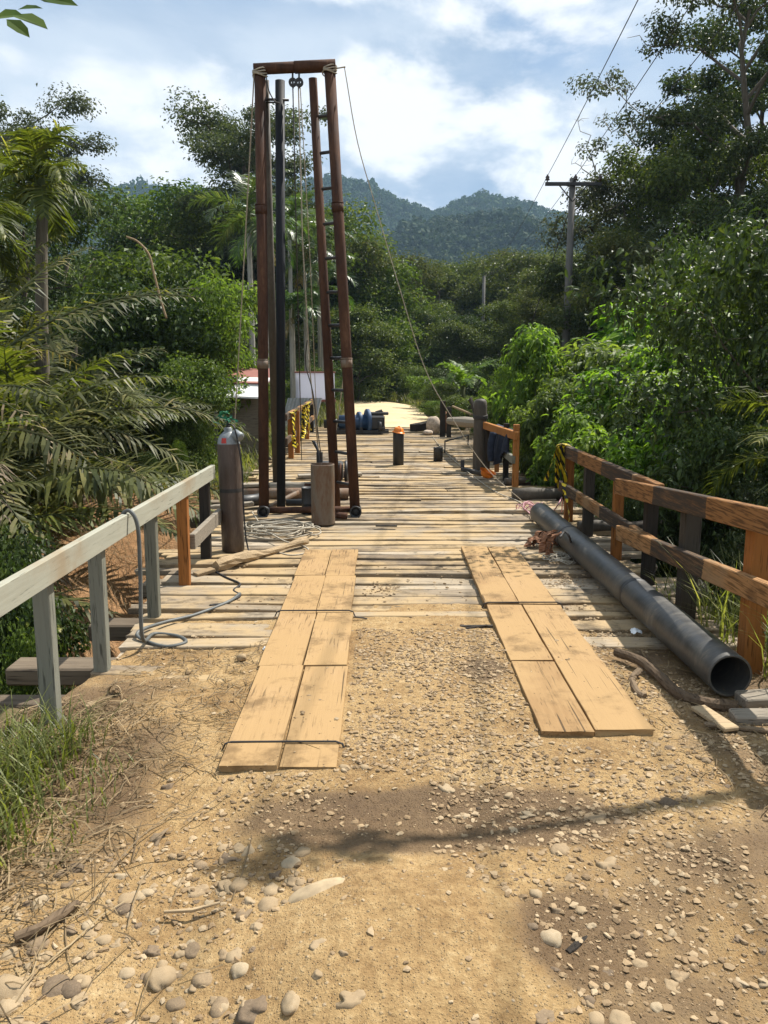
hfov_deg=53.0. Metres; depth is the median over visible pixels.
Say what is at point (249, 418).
house
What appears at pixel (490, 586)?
track board
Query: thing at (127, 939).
stone
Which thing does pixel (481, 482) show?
cord on deck
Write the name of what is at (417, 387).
bush
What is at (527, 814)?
stone
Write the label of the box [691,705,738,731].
scrap timber
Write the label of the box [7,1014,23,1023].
stone
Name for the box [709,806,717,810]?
stone
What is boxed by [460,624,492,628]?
wood chip
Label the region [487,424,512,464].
jacket
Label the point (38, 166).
tall palm
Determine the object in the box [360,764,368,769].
stone
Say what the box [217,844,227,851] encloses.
stone
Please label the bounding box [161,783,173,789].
stone
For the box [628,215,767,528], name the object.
dark shrub
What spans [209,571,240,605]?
rubber hose
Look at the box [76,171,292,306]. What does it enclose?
forest tree
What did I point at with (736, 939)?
stone
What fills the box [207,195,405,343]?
forest tree
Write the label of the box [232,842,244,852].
stone
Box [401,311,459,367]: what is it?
forest tree
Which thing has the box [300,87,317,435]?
hoist rope
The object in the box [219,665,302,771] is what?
track board
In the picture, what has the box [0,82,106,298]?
umbrella tree
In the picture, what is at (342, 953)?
stone
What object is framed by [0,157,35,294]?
tall palm
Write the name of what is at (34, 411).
bank bush
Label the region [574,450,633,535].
glossy shrub
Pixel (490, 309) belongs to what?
forest tree
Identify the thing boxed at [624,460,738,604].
dark shrub
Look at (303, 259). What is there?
hoist rope
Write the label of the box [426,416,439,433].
sack
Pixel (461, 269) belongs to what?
forest tree
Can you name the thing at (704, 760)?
stone
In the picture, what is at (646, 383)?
glossy shrub
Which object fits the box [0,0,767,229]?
sky
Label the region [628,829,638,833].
stone
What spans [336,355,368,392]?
forest tree
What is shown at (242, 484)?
gas hose
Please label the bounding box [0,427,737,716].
timber bridge
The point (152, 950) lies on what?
stone
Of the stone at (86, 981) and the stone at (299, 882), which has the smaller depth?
the stone at (86, 981)
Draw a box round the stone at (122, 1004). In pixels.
[119,1001,126,1007]
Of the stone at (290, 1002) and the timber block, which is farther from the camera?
the timber block
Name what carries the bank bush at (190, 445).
on the ground at (434, 946)
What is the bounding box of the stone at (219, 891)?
[215,888,226,896]
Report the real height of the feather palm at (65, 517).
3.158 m
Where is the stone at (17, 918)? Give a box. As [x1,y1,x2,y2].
[14,913,22,920]
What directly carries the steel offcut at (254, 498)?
on the timber bridge
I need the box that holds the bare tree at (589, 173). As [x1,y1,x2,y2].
[571,116,641,343]
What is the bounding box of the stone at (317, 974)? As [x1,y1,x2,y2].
[312,969,322,979]
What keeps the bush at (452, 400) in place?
on the ground at (434, 946)
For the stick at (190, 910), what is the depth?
2.69 m
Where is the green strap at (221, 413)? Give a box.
[211,411,237,424]
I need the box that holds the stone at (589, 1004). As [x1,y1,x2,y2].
[586,1000,594,1008]
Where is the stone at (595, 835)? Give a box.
[591,834,602,837]
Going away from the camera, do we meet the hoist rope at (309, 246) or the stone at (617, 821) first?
the stone at (617, 821)
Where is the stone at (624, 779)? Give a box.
[619,777,629,783]
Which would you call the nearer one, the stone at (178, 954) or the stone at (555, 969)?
the stone at (555, 969)
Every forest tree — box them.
[1,250,112,373]
[1,262,99,357]
[48,249,115,370]
[54,261,132,378]
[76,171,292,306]
[87,223,226,267]
[119,208,275,326]
[172,172,351,380]
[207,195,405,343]
[255,232,403,353]
[295,234,447,389]
[301,300,427,402]
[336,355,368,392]
[354,313,421,398]
[375,250,445,346]
[384,299,455,383]
[392,257,499,356]
[394,269,466,361]
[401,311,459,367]
[414,318,494,376]
[429,261,498,368]
[441,270,502,324]
[455,312,502,362]
[457,300,530,362]
[458,248,519,378]
[461,244,580,339]
[461,246,581,353]
[470,246,607,348]
[473,289,562,359]
[507,284,580,345]
[534,253,593,327]
[558,295,589,347]
[563,284,630,350]
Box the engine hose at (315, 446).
[312,440,319,462]
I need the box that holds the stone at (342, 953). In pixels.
[339,950,348,956]
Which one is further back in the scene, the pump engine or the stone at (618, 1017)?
the pump engine
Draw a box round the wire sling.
[559,531,571,542]
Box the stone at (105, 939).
[94,934,111,944]
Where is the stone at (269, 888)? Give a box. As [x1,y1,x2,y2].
[263,882,277,895]
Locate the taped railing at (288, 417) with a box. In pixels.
[285,399,313,457]
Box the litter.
[630,628,641,633]
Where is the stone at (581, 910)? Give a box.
[575,906,587,913]
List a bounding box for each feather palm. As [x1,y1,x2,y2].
[0,230,203,376]
[0,246,245,559]
[0,269,257,457]
[0,291,190,507]
[0,368,219,612]
[0,412,119,553]
[0,444,121,626]
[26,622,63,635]
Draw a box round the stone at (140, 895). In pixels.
[130,890,145,899]
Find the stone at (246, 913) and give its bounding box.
[235,908,252,919]
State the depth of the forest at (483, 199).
724.60 m
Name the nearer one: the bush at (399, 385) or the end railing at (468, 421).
the end railing at (468, 421)
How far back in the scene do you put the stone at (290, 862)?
2.96 m
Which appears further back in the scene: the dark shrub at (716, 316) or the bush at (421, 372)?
the bush at (421, 372)
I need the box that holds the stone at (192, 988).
[188,984,196,991]
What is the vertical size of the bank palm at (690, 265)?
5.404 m
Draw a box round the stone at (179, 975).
[175,970,181,979]
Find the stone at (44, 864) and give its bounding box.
[38,856,55,867]
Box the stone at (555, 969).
[550,966,560,971]
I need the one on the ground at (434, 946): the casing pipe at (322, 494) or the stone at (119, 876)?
the stone at (119, 876)
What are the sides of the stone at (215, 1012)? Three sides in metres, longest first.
0.078 x 0.065 x 0.040 m
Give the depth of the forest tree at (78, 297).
45.54 m
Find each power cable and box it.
[482,181,544,276]
[484,187,567,276]
[486,181,595,276]
[547,0,637,175]
[576,0,693,174]
[600,0,743,175]
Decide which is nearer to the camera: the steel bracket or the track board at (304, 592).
the track board at (304, 592)
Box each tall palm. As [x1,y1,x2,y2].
[0,119,103,385]
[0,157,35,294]
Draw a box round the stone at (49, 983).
[41,974,69,996]
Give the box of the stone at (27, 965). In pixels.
[23,962,33,968]
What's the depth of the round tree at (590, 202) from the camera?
29.53 m
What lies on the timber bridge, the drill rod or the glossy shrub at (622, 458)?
the drill rod
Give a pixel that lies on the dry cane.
(152, 267)
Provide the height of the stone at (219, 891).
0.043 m
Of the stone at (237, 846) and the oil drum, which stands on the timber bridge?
the oil drum
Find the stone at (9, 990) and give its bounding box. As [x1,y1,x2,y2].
[0,973,32,998]
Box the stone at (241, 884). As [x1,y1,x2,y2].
[229,877,247,892]
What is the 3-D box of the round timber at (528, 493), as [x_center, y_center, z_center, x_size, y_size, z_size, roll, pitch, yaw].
[2.698,-0.272,11.420,1.624,0.226,0.218,-2,11,-9]
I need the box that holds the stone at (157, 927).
[151,925,159,932]
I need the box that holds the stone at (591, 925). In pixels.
[586,922,596,928]
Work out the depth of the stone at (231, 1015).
2.25 m
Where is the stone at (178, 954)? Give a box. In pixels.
[174,950,184,958]
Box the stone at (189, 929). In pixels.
[185,926,192,931]
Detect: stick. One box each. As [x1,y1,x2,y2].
[13,900,79,942]
[164,901,219,913]
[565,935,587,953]
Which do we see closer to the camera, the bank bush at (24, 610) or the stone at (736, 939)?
the stone at (736, 939)
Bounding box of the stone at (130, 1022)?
[124,1020,138,1023]
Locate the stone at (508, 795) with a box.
[504,792,512,798]
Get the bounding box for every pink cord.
[516,501,538,511]
[526,497,562,513]
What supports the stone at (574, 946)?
on the ground at (434, 946)
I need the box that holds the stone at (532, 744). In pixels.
[529,742,537,746]
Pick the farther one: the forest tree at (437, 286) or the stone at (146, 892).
the forest tree at (437, 286)
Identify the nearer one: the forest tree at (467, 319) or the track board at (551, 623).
the track board at (551, 623)
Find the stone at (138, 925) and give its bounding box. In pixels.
[135,922,141,928]
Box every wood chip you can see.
[376,524,396,526]
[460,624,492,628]
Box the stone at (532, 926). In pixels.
[527,923,538,929]
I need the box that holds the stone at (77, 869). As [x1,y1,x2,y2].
[65,863,84,872]
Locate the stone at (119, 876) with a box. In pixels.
[114,873,129,879]
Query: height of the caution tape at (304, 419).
0.765 m
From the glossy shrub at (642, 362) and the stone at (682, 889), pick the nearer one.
the stone at (682, 889)
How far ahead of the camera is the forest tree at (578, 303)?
42.38 m
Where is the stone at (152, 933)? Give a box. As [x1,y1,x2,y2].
[149,928,158,934]
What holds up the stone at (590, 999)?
on the ground at (434, 946)
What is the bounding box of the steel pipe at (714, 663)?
[530,503,751,696]
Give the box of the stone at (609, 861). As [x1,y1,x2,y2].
[596,856,616,868]
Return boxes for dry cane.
[126,236,166,318]
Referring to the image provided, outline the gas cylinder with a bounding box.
[217,420,244,552]
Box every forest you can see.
[5,173,660,264]
[238,206,654,343]
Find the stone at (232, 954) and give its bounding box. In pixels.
[225,947,241,962]
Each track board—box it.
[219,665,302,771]
[258,613,315,667]
[279,575,324,613]
[279,666,347,768]
[294,549,331,576]
[303,612,352,668]
[316,575,355,615]
[325,549,357,576]
[461,546,500,574]
[472,572,518,606]
[487,605,552,661]
[488,546,533,572]
[502,572,557,606]
[511,661,594,735]
[523,605,599,661]
[555,660,653,735]
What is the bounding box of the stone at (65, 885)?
[61,879,74,888]
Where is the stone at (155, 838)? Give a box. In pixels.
[149,827,169,845]
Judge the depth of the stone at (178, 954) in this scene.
2.53 m
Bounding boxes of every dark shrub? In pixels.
[542,195,767,605]
[576,493,610,535]
[595,486,675,572]
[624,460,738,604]
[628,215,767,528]
[643,407,767,615]
[705,467,767,614]
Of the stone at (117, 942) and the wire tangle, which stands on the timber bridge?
the wire tangle
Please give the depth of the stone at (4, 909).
2.72 m
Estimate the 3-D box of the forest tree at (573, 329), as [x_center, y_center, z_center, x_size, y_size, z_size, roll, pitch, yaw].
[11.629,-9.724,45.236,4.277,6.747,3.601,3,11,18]
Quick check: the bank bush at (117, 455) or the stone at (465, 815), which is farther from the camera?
the bank bush at (117, 455)
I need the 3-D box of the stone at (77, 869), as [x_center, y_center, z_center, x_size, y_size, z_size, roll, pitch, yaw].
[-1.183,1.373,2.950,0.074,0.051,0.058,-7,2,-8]
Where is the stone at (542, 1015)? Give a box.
[535,1008,554,1023]
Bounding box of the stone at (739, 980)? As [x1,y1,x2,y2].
[736,977,749,986]
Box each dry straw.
[0,694,310,1023]
[23,481,219,656]
[40,640,266,779]
[593,641,767,814]
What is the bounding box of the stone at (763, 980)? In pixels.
[757,976,767,987]
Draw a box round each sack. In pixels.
[423,430,432,434]
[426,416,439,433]
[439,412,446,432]
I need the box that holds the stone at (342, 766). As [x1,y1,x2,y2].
[339,764,350,770]
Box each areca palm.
[186,169,293,366]
[223,194,307,416]
[242,189,327,397]
[274,193,358,412]
[274,225,336,370]
[275,287,320,397]
[285,253,357,409]
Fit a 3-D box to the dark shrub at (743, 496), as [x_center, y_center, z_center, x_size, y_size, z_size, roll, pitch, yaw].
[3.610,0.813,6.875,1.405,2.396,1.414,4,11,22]
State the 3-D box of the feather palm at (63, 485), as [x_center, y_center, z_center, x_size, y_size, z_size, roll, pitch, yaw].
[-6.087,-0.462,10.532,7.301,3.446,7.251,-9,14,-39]
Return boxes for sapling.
[476,362,524,424]
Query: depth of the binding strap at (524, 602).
6.12 m
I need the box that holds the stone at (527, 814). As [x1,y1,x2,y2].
[519,811,535,818]
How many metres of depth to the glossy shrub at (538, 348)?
16.18 m
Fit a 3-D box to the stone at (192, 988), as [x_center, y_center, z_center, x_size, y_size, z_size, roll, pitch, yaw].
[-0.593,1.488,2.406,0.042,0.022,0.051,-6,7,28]
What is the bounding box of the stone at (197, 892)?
[187,884,208,897]
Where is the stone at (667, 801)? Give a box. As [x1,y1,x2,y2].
[658,797,675,805]
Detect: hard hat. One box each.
[392,426,404,433]
[480,467,495,477]
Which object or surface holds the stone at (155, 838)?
on the ground at (434, 946)
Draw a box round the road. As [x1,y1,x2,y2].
[342,401,451,426]
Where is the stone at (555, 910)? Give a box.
[551,907,561,913]
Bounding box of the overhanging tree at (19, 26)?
[0,0,77,37]
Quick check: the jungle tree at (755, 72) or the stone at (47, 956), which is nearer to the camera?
the stone at (47, 956)
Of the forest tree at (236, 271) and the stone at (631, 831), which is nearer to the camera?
the stone at (631, 831)
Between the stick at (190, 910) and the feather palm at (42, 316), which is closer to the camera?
the stick at (190, 910)
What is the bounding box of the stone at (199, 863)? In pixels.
[193,860,206,869]
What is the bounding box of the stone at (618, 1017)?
[609,1009,631,1023]
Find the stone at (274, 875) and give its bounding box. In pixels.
[269,870,281,878]
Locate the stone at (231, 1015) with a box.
[229,1013,235,1018]
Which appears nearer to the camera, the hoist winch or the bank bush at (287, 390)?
the hoist winch
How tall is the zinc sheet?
1.280 m
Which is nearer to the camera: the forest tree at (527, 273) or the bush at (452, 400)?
the bush at (452, 400)
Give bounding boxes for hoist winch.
[304,452,348,495]
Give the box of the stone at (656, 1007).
[650,1002,662,1012]
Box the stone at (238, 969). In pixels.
[230,962,248,979]
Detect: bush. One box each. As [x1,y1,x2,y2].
[0,521,90,694]
[0,538,67,694]
[0,617,63,694]
[3,380,82,494]
[21,393,133,479]
[50,240,286,448]
[50,273,251,458]
[75,450,123,497]
[77,381,166,475]
[104,267,271,449]
[136,450,163,493]
[140,350,244,475]
[143,388,219,480]
[143,395,198,478]
[167,440,188,480]
[221,301,270,419]
[237,323,317,396]
[268,382,288,421]
[285,364,343,413]
[287,354,343,403]
[339,378,366,400]
[389,371,425,394]
[394,365,430,401]
[401,375,444,409]
[405,389,421,403]
[416,380,460,415]
[420,400,452,418]
[421,367,476,410]
[432,394,477,426]
[435,362,488,394]
[446,354,529,404]
[451,396,491,434]
[452,377,496,415]
[453,359,517,393]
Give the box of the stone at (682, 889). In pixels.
[678,886,686,892]
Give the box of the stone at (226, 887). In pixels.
[223,881,231,893]
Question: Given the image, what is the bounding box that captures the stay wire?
[529,215,567,328]
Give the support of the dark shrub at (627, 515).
on the ground at (434, 946)
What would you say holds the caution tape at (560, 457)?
attached to the banded railing at (748, 584)
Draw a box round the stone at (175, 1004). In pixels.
[165,996,185,1011]
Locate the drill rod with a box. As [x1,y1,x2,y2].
[266,77,288,506]
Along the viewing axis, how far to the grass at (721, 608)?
5.68 m
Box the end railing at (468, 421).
[440,397,473,436]
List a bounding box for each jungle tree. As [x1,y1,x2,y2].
[613,56,767,241]
[616,0,767,225]
[652,9,767,224]
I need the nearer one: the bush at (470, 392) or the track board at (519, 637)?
the track board at (519, 637)
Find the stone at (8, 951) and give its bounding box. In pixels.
[0,947,17,959]
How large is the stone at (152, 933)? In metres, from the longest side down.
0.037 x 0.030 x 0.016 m
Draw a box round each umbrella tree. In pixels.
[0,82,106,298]
[4,121,118,360]
[160,85,326,345]
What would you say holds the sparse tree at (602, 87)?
on the ground at (434, 946)
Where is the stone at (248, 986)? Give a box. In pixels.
[245,983,252,988]
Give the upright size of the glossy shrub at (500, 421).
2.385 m
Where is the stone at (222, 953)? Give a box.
[218,948,227,960]
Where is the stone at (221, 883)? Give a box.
[218,879,229,890]
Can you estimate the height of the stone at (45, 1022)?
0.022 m
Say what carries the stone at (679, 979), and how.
on the ground at (434, 946)
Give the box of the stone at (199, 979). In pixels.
[191,973,212,987]
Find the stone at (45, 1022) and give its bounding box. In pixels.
[40,1020,50,1023]
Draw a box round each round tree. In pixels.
[524,255,653,363]
[534,157,732,303]
[559,218,763,373]
[584,122,767,316]
[649,186,767,423]
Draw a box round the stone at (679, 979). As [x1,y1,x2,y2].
[674,977,682,982]
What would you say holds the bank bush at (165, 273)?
on the ground at (434, 946)
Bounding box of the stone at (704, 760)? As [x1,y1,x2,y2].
[701,757,711,762]
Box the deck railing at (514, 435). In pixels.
[483,422,519,486]
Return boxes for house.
[213,368,269,461]
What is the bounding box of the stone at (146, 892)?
[141,888,154,896]
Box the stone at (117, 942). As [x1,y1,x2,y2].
[109,938,120,947]
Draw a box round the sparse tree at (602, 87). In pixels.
[563,64,706,222]
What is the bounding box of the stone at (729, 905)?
[727,903,736,907]
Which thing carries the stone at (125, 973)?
on the ground at (434, 946)
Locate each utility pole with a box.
[480,276,485,362]
[545,174,602,354]
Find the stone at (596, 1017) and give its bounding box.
[588,1011,604,1023]
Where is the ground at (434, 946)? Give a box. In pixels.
[0,356,767,1023]
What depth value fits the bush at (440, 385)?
32.54 m
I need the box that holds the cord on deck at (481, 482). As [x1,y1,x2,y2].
[432,436,525,507]
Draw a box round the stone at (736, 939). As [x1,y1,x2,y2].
[733,935,740,942]
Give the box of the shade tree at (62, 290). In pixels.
[0,172,157,385]
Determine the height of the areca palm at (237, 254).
7.868 m
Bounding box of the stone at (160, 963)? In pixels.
[156,960,167,967]
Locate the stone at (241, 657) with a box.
[236,654,246,661]
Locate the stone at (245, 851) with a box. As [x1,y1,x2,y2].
[241,844,254,855]
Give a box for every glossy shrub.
[482,322,576,452]
[487,381,517,448]
[502,348,596,419]
[506,400,555,484]
[517,372,588,470]
[525,451,562,487]
[530,400,622,483]
[545,336,637,430]
[551,427,626,514]
[558,290,720,361]
[562,366,665,449]
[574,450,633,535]
[601,432,693,570]
[602,388,749,536]
[604,340,747,420]
[604,388,667,464]
[611,364,726,461]
[617,303,759,467]
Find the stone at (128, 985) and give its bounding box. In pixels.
[125,982,131,988]
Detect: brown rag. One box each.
[524,531,557,546]
[538,530,561,554]
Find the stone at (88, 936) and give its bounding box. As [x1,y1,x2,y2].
[83,929,97,939]
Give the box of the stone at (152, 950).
[143,945,160,956]
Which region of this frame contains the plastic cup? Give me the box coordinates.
[107,685,120,697]
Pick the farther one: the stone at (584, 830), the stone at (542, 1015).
the stone at (584, 830)
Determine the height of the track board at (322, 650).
0.037 m
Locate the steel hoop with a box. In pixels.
[444,435,468,452]
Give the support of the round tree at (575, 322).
on the ground at (434, 946)
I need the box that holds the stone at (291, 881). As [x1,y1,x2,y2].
[286,877,297,886]
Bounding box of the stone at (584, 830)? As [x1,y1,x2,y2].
[579,828,587,833]
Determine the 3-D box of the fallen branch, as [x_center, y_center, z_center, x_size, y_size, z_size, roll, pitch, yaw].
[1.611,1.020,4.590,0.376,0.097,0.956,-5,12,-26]
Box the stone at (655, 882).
[649,877,659,885]
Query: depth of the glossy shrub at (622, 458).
10.42 m
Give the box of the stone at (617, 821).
[614,818,620,823]
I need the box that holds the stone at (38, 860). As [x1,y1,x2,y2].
[31,856,43,865]
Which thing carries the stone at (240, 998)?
on the ground at (434, 946)
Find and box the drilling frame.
[244,59,361,516]
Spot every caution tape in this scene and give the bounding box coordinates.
[290,402,311,447]
[544,443,572,521]
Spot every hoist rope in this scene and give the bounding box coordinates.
[292,88,301,459]
[298,88,318,448]
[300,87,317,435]
[305,340,321,459]
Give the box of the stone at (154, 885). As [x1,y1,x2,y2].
[149,883,157,888]
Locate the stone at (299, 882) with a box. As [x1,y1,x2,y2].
[295,879,304,885]
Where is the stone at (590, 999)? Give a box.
[584,995,595,1003]
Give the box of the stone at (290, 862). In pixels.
[281,856,300,868]
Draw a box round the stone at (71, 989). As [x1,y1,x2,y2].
[61,980,81,998]
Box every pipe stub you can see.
[393,432,403,464]
[433,447,442,461]
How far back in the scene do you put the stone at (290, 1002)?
2.24 m
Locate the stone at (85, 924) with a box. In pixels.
[81,919,93,930]
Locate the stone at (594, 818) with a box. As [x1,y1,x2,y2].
[584,812,605,822]
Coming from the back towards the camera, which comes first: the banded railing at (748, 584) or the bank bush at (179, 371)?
the bank bush at (179, 371)
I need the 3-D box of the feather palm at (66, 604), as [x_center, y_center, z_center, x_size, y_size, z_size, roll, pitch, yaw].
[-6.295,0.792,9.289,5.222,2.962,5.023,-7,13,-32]
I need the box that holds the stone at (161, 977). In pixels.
[144,965,176,992]
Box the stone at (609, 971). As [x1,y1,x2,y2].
[602,969,613,975]
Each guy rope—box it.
[234,74,254,426]
[336,381,342,429]
[344,68,524,503]
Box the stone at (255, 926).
[250,922,262,930]
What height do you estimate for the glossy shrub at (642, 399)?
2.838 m
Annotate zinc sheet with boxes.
[285,398,321,429]
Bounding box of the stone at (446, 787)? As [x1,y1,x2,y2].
[438,783,454,792]
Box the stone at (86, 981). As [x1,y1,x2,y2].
[71,973,92,988]
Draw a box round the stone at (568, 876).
[565,873,572,880]
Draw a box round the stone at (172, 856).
[168,853,176,859]
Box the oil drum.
[301,486,310,513]
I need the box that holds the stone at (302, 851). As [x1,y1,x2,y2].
[294,846,310,856]
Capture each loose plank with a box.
[211,501,253,509]
[244,481,290,487]
[298,472,361,477]
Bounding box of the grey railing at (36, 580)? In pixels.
[0,465,221,726]
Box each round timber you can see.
[504,477,536,484]
[511,487,575,500]
[577,520,676,532]
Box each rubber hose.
[120,509,240,647]
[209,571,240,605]
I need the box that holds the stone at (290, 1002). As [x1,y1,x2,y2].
[281,990,299,1015]
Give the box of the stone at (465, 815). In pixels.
[458,813,470,818]
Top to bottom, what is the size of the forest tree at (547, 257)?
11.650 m
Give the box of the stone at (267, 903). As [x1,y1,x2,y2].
[258,896,278,911]
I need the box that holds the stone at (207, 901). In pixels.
[204,899,213,904]
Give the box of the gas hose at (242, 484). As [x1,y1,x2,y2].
[228,423,249,550]
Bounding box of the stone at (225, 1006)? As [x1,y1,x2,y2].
[221,1002,228,1011]
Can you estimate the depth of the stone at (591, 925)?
2.60 m
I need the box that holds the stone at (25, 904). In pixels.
[22,900,32,906]
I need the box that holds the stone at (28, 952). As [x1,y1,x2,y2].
[24,946,37,955]
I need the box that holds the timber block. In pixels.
[410,421,426,431]
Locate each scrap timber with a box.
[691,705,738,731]
[704,722,767,732]
[728,708,767,724]
[734,688,767,707]
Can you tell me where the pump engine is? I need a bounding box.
[324,409,388,433]
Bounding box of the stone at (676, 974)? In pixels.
[671,970,689,980]
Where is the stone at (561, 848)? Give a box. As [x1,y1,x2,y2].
[550,843,569,854]
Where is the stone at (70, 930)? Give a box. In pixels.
[64,923,77,934]
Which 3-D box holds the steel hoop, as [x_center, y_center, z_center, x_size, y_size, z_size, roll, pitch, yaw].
[1.732,-1.641,18.237,0.036,0.277,2.010,4,11,21]
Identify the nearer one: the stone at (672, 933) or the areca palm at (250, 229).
the stone at (672, 933)
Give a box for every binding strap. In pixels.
[221,740,344,749]
[274,610,366,618]
[481,601,562,607]
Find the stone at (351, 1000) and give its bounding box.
[335,989,366,1008]
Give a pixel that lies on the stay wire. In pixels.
(550, 265)
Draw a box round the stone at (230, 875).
[226,873,234,878]
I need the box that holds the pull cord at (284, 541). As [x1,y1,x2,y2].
[252,512,308,555]
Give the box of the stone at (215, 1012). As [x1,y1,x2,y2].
[210,996,228,1017]
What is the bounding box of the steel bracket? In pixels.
[460,460,480,474]
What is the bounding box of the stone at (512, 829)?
[508,827,517,832]
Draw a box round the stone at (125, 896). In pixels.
[117,891,136,903]
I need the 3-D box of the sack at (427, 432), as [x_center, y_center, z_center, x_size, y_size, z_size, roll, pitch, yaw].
[1.267,-2.288,22.159,0.290,0.154,0.276,0,11,0]
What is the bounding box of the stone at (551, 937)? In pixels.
[540,928,561,947]
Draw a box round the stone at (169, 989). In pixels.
[166,987,173,991]
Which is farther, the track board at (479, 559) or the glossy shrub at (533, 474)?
the glossy shrub at (533, 474)
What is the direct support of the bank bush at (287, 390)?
on the ground at (434, 946)
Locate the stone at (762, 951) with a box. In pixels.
[759,947,766,954]
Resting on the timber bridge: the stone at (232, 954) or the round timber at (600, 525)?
the round timber at (600, 525)
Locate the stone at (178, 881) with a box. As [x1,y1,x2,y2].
[175,877,187,886]
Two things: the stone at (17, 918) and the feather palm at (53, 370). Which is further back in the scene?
the feather palm at (53, 370)
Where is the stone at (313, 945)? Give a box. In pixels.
[309,938,326,950]
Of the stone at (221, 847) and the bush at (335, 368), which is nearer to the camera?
the stone at (221, 847)
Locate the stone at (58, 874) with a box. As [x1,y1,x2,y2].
[53,869,66,877]
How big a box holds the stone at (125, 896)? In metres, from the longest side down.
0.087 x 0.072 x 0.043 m
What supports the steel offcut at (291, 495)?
on the timber bridge
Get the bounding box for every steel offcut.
[244,493,258,506]
[269,490,299,506]
[335,512,347,518]
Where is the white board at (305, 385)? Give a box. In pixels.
[294,371,335,401]
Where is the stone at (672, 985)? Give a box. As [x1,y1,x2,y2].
[664,978,680,993]
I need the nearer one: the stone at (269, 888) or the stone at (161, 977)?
the stone at (161, 977)
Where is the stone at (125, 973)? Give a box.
[119,967,134,979]
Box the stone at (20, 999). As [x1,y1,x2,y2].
[11,994,23,1003]
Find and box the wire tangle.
[542,551,578,564]
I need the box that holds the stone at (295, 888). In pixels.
[292,886,301,891]
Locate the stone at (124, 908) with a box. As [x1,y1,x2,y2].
[114,903,131,914]
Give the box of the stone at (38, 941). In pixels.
[24,936,49,949]
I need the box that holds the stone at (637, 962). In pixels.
[631,958,647,967]
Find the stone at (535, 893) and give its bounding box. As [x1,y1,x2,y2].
[529,889,541,897]
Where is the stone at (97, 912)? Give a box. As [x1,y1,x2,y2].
[93,908,100,915]
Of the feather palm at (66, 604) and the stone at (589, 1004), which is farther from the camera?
the feather palm at (66, 604)
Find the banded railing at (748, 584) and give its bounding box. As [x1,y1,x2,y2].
[558,443,767,674]
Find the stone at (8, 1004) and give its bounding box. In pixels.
[0,999,18,1017]
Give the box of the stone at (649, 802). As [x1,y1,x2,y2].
[644,799,654,804]
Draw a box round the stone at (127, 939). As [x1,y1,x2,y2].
[123,936,130,942]
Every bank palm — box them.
[584,213,673,305]
[629,240,724,305]
[674,248,740,300]
[697,385,767,506]
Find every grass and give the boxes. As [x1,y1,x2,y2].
[0,684,141,871]
[0,739,143,868]
[31,420,300,502]
[136,389,466,427]
[624,534,767,679]
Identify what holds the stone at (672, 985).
on the ground at (434, 946)
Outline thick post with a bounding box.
[472,399,487,469]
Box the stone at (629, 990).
[625,988,633,993]
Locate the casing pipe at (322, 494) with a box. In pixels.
[310,463,334,525]
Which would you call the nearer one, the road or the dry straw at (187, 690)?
the dry straw at (187, 690)
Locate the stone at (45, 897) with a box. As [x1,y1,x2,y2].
[31,894,49,910]
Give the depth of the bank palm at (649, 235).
25.72 m
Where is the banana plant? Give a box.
[429,359,500,430]
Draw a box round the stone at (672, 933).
[667,928,676,937]
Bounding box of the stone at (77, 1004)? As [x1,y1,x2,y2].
[70,991,87,1009]
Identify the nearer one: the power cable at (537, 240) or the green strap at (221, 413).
the green strap at (221, 413)
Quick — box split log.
[193,538,308,576]
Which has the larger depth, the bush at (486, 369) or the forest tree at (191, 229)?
the forest tree at (191, 229)
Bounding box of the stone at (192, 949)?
[184,942,199,958]
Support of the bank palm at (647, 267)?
on the ground at (434, 946)
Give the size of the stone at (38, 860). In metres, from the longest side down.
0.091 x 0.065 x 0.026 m
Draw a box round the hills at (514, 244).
[413,232,556,268]
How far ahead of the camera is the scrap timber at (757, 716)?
4.10 m
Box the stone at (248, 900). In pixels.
[244,896,255,904]
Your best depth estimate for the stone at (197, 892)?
2.84 m
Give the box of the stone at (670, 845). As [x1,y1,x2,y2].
[665,842,674,848]
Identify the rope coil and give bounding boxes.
[244,519,321,539]
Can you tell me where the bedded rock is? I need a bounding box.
[288,877,344,902]
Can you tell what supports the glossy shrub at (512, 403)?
on the ground at (434, 946)
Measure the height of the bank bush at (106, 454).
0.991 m
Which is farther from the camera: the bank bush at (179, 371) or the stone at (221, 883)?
the bank bush at (179, 371)
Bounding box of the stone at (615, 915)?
[609,914,621,920]
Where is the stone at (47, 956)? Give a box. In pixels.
[41,951,52,961]
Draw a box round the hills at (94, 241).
[27,188,536,265]
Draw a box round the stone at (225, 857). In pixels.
[219,853,237,863]
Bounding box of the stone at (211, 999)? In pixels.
[208,996,216,1005]
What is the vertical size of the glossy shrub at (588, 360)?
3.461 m
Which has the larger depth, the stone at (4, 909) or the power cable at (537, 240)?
the power cable at (537, 240)
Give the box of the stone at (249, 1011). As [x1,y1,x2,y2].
[235,995,267,1023]
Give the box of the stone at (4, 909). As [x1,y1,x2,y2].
[1,905,9,911]
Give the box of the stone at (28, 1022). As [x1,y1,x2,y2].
[22,1020,35,1023]
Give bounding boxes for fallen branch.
[613,648,738,711]
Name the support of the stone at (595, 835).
on the ground at (434, 946)
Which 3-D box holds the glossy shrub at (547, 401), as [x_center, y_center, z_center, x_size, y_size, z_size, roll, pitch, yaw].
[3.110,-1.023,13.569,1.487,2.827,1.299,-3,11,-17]
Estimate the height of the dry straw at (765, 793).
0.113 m
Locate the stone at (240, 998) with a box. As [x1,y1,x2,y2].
[236,996,243,1003]

